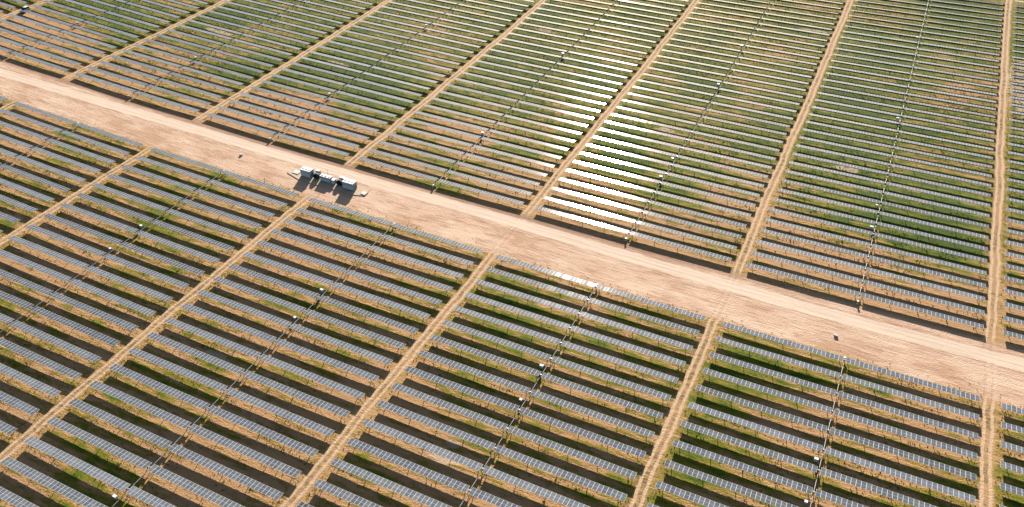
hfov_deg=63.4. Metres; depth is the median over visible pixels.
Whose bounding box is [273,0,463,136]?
drive shaft
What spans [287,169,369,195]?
equipment pad
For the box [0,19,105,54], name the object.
solar tracker
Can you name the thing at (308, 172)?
inverter cabinet
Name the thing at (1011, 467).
solar tracker
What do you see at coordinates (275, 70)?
dirt track
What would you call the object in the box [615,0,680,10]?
solar tracker
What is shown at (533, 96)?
solar tracker
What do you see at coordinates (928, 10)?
solar tracker
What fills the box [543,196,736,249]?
solar tracker
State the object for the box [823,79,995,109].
solar tracker
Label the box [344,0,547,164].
dirt track
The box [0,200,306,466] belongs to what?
dirt track
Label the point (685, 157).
solar tracker
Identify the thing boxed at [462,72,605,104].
solar tracker
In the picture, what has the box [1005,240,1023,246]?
solar tracker
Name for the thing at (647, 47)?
solar tracker
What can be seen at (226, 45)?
solar tracker
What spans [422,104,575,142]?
solar tracker
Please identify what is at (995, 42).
solar tracker
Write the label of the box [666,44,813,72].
solar tracker
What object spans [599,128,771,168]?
solar tracker
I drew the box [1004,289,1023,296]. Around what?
solar tracker
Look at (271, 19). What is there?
solar tracker
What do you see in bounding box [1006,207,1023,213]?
solar tracker
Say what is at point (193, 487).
solar tracker
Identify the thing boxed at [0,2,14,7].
solar tracker
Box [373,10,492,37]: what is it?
solar tracker
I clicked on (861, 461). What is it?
solar tracker
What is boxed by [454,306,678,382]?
solar tracker
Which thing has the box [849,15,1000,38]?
solar tracker
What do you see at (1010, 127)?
solar tracker
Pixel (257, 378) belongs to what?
solar tracker
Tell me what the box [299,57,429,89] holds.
solar tracker
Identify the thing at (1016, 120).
solar tracker
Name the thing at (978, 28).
solar tracker
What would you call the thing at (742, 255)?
dirt track
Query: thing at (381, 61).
solar tracker
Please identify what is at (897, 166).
solar tracker
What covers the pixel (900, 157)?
solar tracker
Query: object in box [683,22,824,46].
solar tracker
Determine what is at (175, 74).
solar tracker
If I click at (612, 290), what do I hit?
solar tracker
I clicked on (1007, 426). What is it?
solar tracker
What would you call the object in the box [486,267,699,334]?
solar tracker
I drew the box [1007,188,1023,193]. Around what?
solar tracker
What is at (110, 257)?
solar tracker
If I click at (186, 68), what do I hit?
solar tracker
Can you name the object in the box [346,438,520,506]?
solar tracker
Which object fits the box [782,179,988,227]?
solar tracker
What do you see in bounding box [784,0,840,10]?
solar tracker
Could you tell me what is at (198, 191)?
solar tracker
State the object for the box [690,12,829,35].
solar tracker
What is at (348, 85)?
solar tracker
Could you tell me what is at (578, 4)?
solar tracker
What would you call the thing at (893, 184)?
solar tracker
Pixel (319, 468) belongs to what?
dirt track
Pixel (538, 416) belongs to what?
solar tracker
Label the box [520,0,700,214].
dirt track
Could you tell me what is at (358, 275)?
solar tracker
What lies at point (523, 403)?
drive shaft
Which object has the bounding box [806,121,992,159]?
solar tracker
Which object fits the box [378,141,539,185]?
solar tracker
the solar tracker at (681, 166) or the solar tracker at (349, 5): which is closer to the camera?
the solar tracker at (681, 166)
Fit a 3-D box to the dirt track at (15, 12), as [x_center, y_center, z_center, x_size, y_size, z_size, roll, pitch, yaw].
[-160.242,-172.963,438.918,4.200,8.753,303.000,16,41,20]
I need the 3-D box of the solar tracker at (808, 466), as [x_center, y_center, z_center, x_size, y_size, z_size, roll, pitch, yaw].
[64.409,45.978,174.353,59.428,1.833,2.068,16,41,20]
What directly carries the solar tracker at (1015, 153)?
on the ground at (986, 384)
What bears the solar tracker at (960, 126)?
on the ground at (986, 384)
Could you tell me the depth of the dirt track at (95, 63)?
340.45 m
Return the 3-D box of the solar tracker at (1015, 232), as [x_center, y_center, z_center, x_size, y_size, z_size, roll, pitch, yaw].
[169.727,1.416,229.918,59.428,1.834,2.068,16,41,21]
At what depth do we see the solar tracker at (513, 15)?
371.94 m
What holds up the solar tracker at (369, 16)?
on the ground at (986, 384)
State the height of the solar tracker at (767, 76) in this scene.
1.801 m
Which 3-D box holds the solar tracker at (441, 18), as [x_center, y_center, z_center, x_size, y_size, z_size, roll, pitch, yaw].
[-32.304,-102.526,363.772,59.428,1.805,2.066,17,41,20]
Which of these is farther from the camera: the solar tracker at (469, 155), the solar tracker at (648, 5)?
the solar tracker at (648, 5)
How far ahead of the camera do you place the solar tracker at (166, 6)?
365.84 m
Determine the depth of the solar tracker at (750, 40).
343.73 m
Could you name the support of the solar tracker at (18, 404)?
on the ground at (986, 384)
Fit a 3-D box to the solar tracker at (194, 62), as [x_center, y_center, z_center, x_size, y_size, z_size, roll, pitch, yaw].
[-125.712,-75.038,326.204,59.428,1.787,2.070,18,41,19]
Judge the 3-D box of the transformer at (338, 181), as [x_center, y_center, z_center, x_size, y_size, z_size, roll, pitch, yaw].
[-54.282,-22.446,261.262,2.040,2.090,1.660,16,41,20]
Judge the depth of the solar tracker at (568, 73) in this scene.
324.67 m
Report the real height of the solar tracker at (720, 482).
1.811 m
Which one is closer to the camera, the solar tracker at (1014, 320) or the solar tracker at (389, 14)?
the solar tracker at (1014, 320)
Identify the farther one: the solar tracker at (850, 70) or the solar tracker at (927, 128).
the solar tracker at (850, 70)
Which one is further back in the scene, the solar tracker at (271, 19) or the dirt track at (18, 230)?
the solar tracker at (271, 19)
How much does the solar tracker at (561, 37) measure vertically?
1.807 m
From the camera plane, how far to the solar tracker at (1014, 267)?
226.63 m
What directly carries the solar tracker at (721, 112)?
on the ground at (986, 384)
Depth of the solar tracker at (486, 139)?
282.92 m
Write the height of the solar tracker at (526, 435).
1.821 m
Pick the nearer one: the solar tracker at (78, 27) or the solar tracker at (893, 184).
the solar tracker at (893, 184)
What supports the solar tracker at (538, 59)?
on the ground at (986, 384)
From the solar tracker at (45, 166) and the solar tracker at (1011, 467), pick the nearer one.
the solar tracker at (1011, 467)
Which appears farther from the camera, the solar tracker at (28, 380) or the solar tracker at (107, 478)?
the solar tracker at (28, 380)
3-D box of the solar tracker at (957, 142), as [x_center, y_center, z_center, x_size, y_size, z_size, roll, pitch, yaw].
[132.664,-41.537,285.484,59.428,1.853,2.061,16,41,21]
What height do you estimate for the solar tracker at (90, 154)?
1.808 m
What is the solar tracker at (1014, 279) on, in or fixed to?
on the ground at (986, 384)
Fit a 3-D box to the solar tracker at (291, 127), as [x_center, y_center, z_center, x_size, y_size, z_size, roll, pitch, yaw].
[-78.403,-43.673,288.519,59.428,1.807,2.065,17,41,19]
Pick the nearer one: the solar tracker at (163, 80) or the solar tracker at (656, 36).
the solar tracker at (163, 80)
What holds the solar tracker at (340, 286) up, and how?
on the ground at (986, 384)
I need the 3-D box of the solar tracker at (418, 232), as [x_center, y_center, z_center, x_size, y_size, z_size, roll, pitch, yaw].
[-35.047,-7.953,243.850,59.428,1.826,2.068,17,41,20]
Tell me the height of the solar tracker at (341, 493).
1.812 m
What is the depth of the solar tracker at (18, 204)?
248.53 m
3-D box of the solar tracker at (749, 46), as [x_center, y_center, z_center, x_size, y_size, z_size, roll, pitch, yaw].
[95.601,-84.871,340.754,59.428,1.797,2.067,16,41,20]
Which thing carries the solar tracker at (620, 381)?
on the ground at (986, 384)
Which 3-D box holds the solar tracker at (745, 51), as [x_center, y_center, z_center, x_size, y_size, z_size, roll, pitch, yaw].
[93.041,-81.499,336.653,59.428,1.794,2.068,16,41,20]
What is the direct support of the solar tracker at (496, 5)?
on the ground at (986, 384)
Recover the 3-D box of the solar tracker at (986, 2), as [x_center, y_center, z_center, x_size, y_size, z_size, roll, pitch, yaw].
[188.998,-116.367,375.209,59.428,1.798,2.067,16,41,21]
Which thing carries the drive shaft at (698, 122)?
on the ground at (986, 384)
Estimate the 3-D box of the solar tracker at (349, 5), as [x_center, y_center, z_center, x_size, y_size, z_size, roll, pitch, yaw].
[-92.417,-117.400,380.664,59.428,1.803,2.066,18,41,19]
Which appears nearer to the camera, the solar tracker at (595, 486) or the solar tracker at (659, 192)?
the solar tracker at (595, 486)
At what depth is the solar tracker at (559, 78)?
320.51 m
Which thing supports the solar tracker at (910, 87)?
on the ground at (986, 384)
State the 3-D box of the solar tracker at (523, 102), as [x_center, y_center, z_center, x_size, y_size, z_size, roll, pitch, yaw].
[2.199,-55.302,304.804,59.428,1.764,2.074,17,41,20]
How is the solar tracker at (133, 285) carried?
on the ground at (986, 384)
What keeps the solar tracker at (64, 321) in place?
on the ground at (986, 384)
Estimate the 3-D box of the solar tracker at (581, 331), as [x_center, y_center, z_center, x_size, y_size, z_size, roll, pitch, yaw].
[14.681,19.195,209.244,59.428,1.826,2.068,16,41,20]
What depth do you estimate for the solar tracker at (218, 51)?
333.74 m
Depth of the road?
239.53 m
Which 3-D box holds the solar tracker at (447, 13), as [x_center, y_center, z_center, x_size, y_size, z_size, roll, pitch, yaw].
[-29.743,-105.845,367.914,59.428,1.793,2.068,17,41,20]
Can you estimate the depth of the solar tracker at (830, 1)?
372.55 m
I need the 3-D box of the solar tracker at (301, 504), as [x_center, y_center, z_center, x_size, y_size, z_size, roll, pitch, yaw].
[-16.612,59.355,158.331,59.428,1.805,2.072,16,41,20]
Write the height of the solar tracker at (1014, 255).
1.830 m
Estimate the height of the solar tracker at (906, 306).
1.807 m
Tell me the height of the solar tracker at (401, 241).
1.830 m
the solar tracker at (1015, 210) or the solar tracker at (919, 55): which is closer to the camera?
the solar tracker at (1015, 210)
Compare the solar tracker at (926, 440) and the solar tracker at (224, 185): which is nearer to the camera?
the solar tracker at (926, 440)
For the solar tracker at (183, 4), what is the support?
on the ground at (986, 384)
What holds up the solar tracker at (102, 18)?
on the ground at (986, 384)
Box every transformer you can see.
[313,172,320,178]
[336,179,342,185]
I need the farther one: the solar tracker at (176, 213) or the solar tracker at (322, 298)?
the solar tracker at (176, 213)
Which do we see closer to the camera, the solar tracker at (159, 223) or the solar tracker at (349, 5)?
the solar tracker at (159, 223)
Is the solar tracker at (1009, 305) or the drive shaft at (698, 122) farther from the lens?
the drive shaft at (698, 122)
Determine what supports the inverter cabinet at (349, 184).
on the equipment pad
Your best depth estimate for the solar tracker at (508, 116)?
295.52 m
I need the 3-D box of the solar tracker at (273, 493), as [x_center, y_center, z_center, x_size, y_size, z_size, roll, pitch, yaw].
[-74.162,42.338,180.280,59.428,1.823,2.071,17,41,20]
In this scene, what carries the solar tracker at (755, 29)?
on the ground at (986, 384)
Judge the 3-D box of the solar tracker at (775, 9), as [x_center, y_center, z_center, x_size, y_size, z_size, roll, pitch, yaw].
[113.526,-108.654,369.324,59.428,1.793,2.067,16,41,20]
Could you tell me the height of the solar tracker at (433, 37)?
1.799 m
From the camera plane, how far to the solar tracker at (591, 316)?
212.22 m
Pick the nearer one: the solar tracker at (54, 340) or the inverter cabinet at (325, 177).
the solar tracker at (54, 340)
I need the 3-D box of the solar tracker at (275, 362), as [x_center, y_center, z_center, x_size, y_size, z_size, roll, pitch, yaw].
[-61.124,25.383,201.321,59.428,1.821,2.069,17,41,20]
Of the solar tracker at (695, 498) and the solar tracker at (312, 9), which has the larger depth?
the solar tracker at (312, 9)
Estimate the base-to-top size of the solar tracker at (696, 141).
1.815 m
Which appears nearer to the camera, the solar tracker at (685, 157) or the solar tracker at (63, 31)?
the solar tracker at (685, 157)
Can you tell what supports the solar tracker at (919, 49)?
on the ground at (986, 384)
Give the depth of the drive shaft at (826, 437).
180.51 m
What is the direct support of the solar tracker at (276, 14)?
on the ground at (986, 384)
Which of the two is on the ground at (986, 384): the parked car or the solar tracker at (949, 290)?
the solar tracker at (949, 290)
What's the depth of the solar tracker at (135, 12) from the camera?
360.11 m
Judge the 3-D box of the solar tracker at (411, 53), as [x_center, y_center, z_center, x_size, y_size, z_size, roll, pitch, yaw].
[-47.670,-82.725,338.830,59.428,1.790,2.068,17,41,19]
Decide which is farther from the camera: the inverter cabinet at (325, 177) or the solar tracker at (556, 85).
the solar tracker at (556, 85)
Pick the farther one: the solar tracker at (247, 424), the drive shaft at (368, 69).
the drive shaft at (368, 69)
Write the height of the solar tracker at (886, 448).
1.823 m
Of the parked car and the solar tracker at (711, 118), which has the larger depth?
the parked car
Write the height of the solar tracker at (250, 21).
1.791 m
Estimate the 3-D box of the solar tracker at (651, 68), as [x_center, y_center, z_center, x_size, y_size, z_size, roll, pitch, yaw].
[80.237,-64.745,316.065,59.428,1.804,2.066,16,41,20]
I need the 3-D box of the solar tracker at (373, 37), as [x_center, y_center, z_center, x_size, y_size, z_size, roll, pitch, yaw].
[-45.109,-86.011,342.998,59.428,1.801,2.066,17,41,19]
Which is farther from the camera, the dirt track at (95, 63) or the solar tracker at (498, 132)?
the dirt track at (95, 63)
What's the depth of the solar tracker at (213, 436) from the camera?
183.09 m
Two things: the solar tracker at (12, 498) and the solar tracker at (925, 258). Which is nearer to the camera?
the solar tracker at (12, 498)
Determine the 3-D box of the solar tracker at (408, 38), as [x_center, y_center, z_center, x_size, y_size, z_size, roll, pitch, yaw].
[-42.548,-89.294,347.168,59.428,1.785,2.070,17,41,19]
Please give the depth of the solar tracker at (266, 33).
350.50 m
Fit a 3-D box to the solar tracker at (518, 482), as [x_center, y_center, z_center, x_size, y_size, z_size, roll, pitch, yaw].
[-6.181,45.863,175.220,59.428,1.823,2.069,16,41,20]
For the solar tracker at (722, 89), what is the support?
on the ground at (986, 384)
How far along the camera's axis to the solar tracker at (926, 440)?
185.75 m
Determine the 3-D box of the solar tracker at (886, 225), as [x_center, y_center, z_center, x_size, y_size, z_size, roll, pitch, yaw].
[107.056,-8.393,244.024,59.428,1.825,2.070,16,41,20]
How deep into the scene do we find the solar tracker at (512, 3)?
376.74 m
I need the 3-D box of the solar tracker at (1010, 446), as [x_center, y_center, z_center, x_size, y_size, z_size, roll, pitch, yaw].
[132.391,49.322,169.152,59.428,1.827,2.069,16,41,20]
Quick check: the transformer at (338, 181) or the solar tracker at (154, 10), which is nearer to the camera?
the transformer at (338, 181)
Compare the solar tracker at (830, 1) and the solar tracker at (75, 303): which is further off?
the solar tracker at (830, 1)
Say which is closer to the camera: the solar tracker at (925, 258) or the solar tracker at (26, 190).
the solar tracker at (925, 258)
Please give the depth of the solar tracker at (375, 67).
325.50 m
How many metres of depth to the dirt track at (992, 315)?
256.62 m
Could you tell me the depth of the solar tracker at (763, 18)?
360.47 m
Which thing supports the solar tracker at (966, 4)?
on the ground at (986, 384)
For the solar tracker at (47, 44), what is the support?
on the ground at (986, 384)
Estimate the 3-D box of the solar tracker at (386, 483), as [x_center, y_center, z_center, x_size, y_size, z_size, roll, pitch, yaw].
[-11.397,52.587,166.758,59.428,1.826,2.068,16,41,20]
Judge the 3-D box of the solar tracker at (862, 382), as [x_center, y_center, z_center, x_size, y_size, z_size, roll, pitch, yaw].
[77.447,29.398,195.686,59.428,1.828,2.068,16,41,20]
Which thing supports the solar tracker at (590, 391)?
on the ground at (986, 384)
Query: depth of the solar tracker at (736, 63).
327.62 m
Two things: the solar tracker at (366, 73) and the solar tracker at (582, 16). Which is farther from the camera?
the solar tracker at (582, 16)
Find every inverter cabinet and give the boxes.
[300,166,313,177]
[319,173,332,182]
[342,178,356,190]
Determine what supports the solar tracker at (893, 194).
on the ground at (986, 384)
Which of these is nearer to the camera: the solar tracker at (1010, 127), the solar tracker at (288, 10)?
the solar tracker at (1010, 127)
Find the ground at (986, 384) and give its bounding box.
[0,0,1023,506]
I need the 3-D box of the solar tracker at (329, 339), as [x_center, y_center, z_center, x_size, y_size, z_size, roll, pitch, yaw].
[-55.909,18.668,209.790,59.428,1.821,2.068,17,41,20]
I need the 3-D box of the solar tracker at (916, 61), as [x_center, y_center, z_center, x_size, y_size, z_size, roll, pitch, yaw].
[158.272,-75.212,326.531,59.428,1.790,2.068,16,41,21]
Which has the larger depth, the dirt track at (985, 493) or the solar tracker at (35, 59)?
the solar tracker at (35, 59)
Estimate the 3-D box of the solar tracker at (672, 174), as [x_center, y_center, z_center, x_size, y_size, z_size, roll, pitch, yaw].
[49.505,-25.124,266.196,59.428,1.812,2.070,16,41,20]
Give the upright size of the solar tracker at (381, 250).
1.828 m
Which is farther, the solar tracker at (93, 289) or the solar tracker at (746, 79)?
the solar tracker at (746, 79)
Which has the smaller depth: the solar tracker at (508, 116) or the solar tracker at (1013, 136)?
the solar tracker at (1013, 136)
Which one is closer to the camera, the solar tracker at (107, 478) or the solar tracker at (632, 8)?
the solar tracker at (107, 478)
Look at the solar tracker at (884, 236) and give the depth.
238.64 m
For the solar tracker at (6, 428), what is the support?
on the ground at (986, 384)
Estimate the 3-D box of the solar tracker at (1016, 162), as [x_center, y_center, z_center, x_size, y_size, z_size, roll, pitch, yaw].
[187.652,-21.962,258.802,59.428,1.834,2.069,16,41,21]
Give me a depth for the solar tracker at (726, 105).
302.73 m
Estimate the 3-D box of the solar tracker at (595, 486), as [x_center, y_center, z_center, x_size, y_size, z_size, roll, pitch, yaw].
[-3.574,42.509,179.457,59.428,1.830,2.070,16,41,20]
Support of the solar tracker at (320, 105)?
on the ground at (986, 384)
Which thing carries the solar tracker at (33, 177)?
on the ground at (986, 384)
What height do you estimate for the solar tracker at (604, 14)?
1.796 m
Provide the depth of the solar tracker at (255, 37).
346.40 m
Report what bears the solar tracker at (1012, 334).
on the ground at (986, 384)
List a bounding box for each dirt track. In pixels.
[0,0,52,19]
[0,150,148,247]
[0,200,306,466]
[63,0,230,78]
[194,0,392,119]
[277,257,494,506]
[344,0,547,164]
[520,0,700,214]
[624,324,719,506]
[729,0,854,272]
[974,406,998,506]
[982,0,1013,341]
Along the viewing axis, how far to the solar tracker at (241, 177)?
264.10 m
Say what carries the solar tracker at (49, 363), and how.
on the ground at (986, 384)
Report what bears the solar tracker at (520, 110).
on the ground at (986, 384)
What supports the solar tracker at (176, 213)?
on the ground at (986, 384)
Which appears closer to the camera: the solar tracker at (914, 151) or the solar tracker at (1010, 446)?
the solar tracker at (1010, 446)
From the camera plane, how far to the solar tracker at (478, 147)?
278.56 m
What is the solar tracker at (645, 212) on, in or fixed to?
on the ground at (986, 384)
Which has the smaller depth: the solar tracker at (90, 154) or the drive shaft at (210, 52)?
the solar tracker at (90, 154)
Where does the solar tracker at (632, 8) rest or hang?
on the ground at (986, 384)
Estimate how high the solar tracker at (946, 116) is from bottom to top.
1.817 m
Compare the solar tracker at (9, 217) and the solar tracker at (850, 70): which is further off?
the solar tracker at (850, 70)
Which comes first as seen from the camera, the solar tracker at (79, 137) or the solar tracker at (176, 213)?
the solar tracker at (176, 213)
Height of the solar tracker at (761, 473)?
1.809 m
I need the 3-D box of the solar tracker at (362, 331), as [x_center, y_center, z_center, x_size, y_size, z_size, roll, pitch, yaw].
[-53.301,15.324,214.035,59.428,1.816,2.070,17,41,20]
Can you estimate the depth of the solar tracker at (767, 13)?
363.89 m
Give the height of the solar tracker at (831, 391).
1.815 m
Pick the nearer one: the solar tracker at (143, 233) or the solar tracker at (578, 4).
the solar tracker at (143, 233)
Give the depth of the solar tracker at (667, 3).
375.40 m
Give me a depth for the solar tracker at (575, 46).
341.43 m
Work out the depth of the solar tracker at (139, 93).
304.19 m
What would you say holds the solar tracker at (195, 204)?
on the ground at (986, 384)
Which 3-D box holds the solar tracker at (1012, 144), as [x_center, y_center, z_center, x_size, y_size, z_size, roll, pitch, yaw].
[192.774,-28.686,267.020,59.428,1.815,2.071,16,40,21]
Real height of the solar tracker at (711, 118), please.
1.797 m
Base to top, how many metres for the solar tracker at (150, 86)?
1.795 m
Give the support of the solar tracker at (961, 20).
on the ground at (986, 384)
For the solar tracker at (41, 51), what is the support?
on the ground at (986, 384)
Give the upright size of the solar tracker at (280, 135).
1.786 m
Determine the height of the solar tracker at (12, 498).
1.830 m
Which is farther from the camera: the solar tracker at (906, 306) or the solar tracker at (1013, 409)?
the solar tracker at (906, 306)
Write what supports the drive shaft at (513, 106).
on the ground at (986, 384)
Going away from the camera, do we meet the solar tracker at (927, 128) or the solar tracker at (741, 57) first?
the solar tracker at (927, 128)
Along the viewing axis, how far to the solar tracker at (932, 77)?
317.50 m
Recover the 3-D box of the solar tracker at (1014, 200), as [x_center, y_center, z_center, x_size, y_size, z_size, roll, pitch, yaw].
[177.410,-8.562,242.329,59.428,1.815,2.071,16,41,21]
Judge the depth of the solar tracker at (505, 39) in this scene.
337.31 m
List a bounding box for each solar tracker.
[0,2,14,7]
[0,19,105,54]
[0,28,92,59]
[0,37,80,65]
[0,47,68,70]
[0,109,129,154]
[0,121,115,163]
[0,134,100,172]
[0,148,85,181]
[0,163,69,191]
[0,178,53,201]
[0,194,37,212]
[0,212,19,222]
[0,249,155,315]
[0,269,138,330]
[0,290,119,345]
[0,313,101,361]
[0,337,81,378]
[0,363,60,396]
[0,391,38,414]
[0,420,16,434]
[0,456,106,506]
[0,486,37,506]
[8,236,171,301]
[9,14,115,47]
[13,102,143,146]
[20,10,127,43]
[24,436,175,506]
[26,224,189,287]
[33,5,139,38]
[43,1,149,32]
[43,214,204,274]
[46,417,243,506]
[60,203,219,262]
[65,0,160,28]
[68,398,283,499]
[75,73,199,112]
[76,193,234,250]
[87,67,210,104]
[89,381,300,477]
[91,0,169,22]
[92,183,247,238]
[99,61,222,97]
[107,174,260,227]
[109,363,318,456]
[110,55,232,91]
[114,0,178,18]
[122,165,274,216]
[123,50,243,85]
[128,347,334,435]
[133,44,253,78]
[136,156,286,206]
[142,0,189,14]
[145,39,263,72]
[146,332,349,416]
[150,148,298,196]
[156,34,273,67]
[164,317,364,398]
[167,0,198,8]
[167,29,282,60]
[177,24,291,56]
[181,303,378,380]
[186,19,301,50]
[195,14,309,45]
[198,289,392,364]
[206,10,317,38]
[207,113,348,156]
[213,276,405,348]
[215,5,326,33]
[218,106,359,148]
[224,1,334,29]
[228,264,417,332]
[230,99,368,140]
[240,93,377,131]
[243,252,429,318]
[244,0,342,24]
[251,86,387,123]
[257,240,441,304]
[260,80,396,116]
[271,0,349,18]
[271,74,404,109]
[271,229,452,290]
[280,68,413,103]
[284,218,463,277]
[289,62,421,96]
[296,208,473,265]
[297,501,312,506]
[298,0,357,13]
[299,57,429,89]
[308,198,483,253]
[309,51,437,83]
[313,479,381,506]
[317,45,445,76]
[324,0,365,10]
[326,40,452,71]
[330,458,450,506]
[335,35,459,64]
[342,30,466,58]
[344,0,372,5]
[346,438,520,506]
[350,25,473,52]
[358,20,480,48]
[359,157,523,204]
[362,419,589,506]
[366,15,486,41]
[368,149,531,195]
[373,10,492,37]
[377,400,626,500]
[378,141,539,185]
[380,6,499,31]
[387,133,547,175]
[388,1,505,25]
[391,383,636,478]
[397,125,554,167]
[405,366,645,457]
[406,118,561,159]
[408,0,511,20]
[414,111,568,151]
[417,350,654,437]
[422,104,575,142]
[430,335,662,418]
[431,97,580,134]
[437,0,517,17]
[439,91,587,126]
[442,320,670,400]
[446,84,593,120]
[454,78,600,112]
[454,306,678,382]
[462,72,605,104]
[465,292,685,366]
[466,0,523,12]
[469,66,611,97]
[475,279,692,350]
[476,60,616,92]
[482,54,622,84]
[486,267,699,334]
[489,49,626,77]
[495,0,527,6]
[495,255,705,319]
[496,43,631,71]
[502,38,636,65]
[507,32,641,59]
[514,27,646,53]
[521,22,651,49]
[526,17,655,42]
[532,12,660,38]
[535,206,731,260]
[536,7,664,31]
[542,3,668,26]
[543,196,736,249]
[551,187,741,237]
[555,0,672,20]
[558,178,746,226]
[566,169,750,216]
[573,160,755,206]
[579,152,759,196]
[586,0,676,15]
[586,144,763,186]
[592,136,767,177]
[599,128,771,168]
[605,120,775,159]
[611,113,779,151]
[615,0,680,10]
[616,106,782,142]
[622,99,786,134]
[627,92,789,128]
[633,86,792,119]
[638,79,795,112]
[642,73,799,105]
[648,67,802,97]
[650,0,684,5]
[653,61,805,90]
[655,481,727,506]
[657,55,807,85]
[661,49,811,78]
[664,459,797,506]
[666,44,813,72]
[671,38,816,64]
[672,439,866,506]
[674,33,819,58]
[679,27,821,53]
[680,420,936,506]
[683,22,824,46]
[687,17,826,42]
[688,402,974,502]
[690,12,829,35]
[694,7,831,30]
[695,384,975,480]
[698,2,833,24]
[702,368,976,459]
[709,352,977,438]
[715,0,836,18]
[715,336,978,419]
[722,322,979,401]
[737,0,838,14]
[747,263,983,328]
[752,251,983,314]
[756,239,984,300]
[761,229,985,287]
[765,218,985,274]
[769,208,986,262]
[774,198,987,250]
[778,188,987,238]
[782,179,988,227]
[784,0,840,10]
[785,170,988,217]
[789,161,989,206]
[792,152,990,196]
[796,144,990,187]
[799,136,991,177]
[803,128,991,167]
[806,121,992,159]
[807,0,842,3]
[809,113,992,149]
[812,106,993,142]
[815,99,993,133]
[817,92,994,125]
[820,85,994,118]
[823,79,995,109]
[826,72,995,103]
[828,66,996,95]
[831,60,996,89]
[833,54,997,81]
[836,48,997,74]
[838,42,997,68]
[841,36,998,61]
[843,31,998,55]
[845,25,999,50]
[847,20,999,43]
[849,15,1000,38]
[851,10,1000,31]
[853,5,1000,27]
[855,0,1001,20]
[892,0,1001,16]
[930,0,1002,9]
[964,0,1002,5]
[1000,461,1023,473]
[1000,482,1023,495]
[1001,421,1023,433]
[1001,441,1023,452]
[1002,403,1023,414]
[1003,330,1023,339]
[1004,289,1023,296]
[1004,302,1023,310]
[1004,316,1023,324]
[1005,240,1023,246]
[1005,252,1023,258]
[1005,263,1023,270]
[1005,276,1023,283]
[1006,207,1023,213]
[1006,218,1023,224]
[1006,229,1023,235]
[1007,178,1023,183]
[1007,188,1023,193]
[1007,198,1023,203]
[1008,151,1023,155]
[1008,160,1023,164]
[1008,169,1023,173]
[1009,118,1023,122]
[1009,126,1023,130]
[1009,135,1023,138]
[1009,143,1023,147]
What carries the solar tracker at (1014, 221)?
on the ground at (986, 384)
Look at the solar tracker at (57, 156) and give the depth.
269.99 m
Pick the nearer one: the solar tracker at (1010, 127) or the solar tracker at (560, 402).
the solar tracker at (560, 402)
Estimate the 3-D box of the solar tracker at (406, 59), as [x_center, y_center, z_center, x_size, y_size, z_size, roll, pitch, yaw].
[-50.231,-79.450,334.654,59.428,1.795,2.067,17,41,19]
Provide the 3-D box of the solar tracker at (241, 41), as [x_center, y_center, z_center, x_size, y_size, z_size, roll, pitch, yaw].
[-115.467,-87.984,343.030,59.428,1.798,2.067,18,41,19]
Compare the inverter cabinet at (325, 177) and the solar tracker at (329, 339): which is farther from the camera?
the inverter cabinet at (325, 177)
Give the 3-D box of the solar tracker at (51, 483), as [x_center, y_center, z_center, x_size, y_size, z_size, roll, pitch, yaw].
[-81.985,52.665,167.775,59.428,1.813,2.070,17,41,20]
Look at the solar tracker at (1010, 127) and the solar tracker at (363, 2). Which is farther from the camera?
the solar tracker at (363, 2)
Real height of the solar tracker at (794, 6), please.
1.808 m
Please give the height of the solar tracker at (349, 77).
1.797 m
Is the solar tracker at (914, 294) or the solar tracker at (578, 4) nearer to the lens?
the solar tracker at (914, 294)
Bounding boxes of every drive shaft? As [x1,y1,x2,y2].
[1,174,219,331]
[112,232,385,506]
[130,2,301,95]
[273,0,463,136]
[434,11,607,184]
[460,289,594,505]
[627,4,769,236]
[810,363,843,506]
[858,1,928,299]
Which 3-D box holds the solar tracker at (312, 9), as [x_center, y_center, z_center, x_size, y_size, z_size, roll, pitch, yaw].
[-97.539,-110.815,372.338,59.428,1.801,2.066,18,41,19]
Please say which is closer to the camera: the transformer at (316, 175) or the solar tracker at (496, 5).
the transformer at (316, 175)
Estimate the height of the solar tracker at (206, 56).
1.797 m
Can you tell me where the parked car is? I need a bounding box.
[19,6,29,12]
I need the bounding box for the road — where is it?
[0,65,1023,375]
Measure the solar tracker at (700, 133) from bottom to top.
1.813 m
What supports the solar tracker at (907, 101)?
on the ground at (986, 384)
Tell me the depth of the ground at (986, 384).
234.44 m
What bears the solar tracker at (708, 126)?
on the ground at (986, 384)
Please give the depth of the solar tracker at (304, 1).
371.27 m
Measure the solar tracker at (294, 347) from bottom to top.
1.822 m
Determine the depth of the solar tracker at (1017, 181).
259.89 m
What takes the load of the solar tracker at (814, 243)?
on the ground at (986, 384)
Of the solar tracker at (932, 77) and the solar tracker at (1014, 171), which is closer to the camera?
the solar tracker at (1014, 171)
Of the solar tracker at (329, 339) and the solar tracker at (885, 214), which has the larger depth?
the solar tracker at (885, 214)
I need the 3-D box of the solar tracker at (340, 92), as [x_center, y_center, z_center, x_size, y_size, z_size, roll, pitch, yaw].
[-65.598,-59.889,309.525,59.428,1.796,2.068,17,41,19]
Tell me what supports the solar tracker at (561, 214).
on the ground at (986, 384)
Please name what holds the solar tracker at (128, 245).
on the ground at (986, 384)
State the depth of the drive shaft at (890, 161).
269.23 m
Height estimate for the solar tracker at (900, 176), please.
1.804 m
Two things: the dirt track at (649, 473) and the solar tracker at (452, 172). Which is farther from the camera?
the solar tracker at (452, 172)
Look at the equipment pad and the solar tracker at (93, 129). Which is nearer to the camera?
the equipment pad
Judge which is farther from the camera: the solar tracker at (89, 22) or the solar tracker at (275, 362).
the solar tracker at (89, 22)
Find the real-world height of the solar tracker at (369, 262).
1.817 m
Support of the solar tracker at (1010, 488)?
on the ground at (986, 384)
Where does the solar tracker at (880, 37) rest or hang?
on the ground at (986, 384)

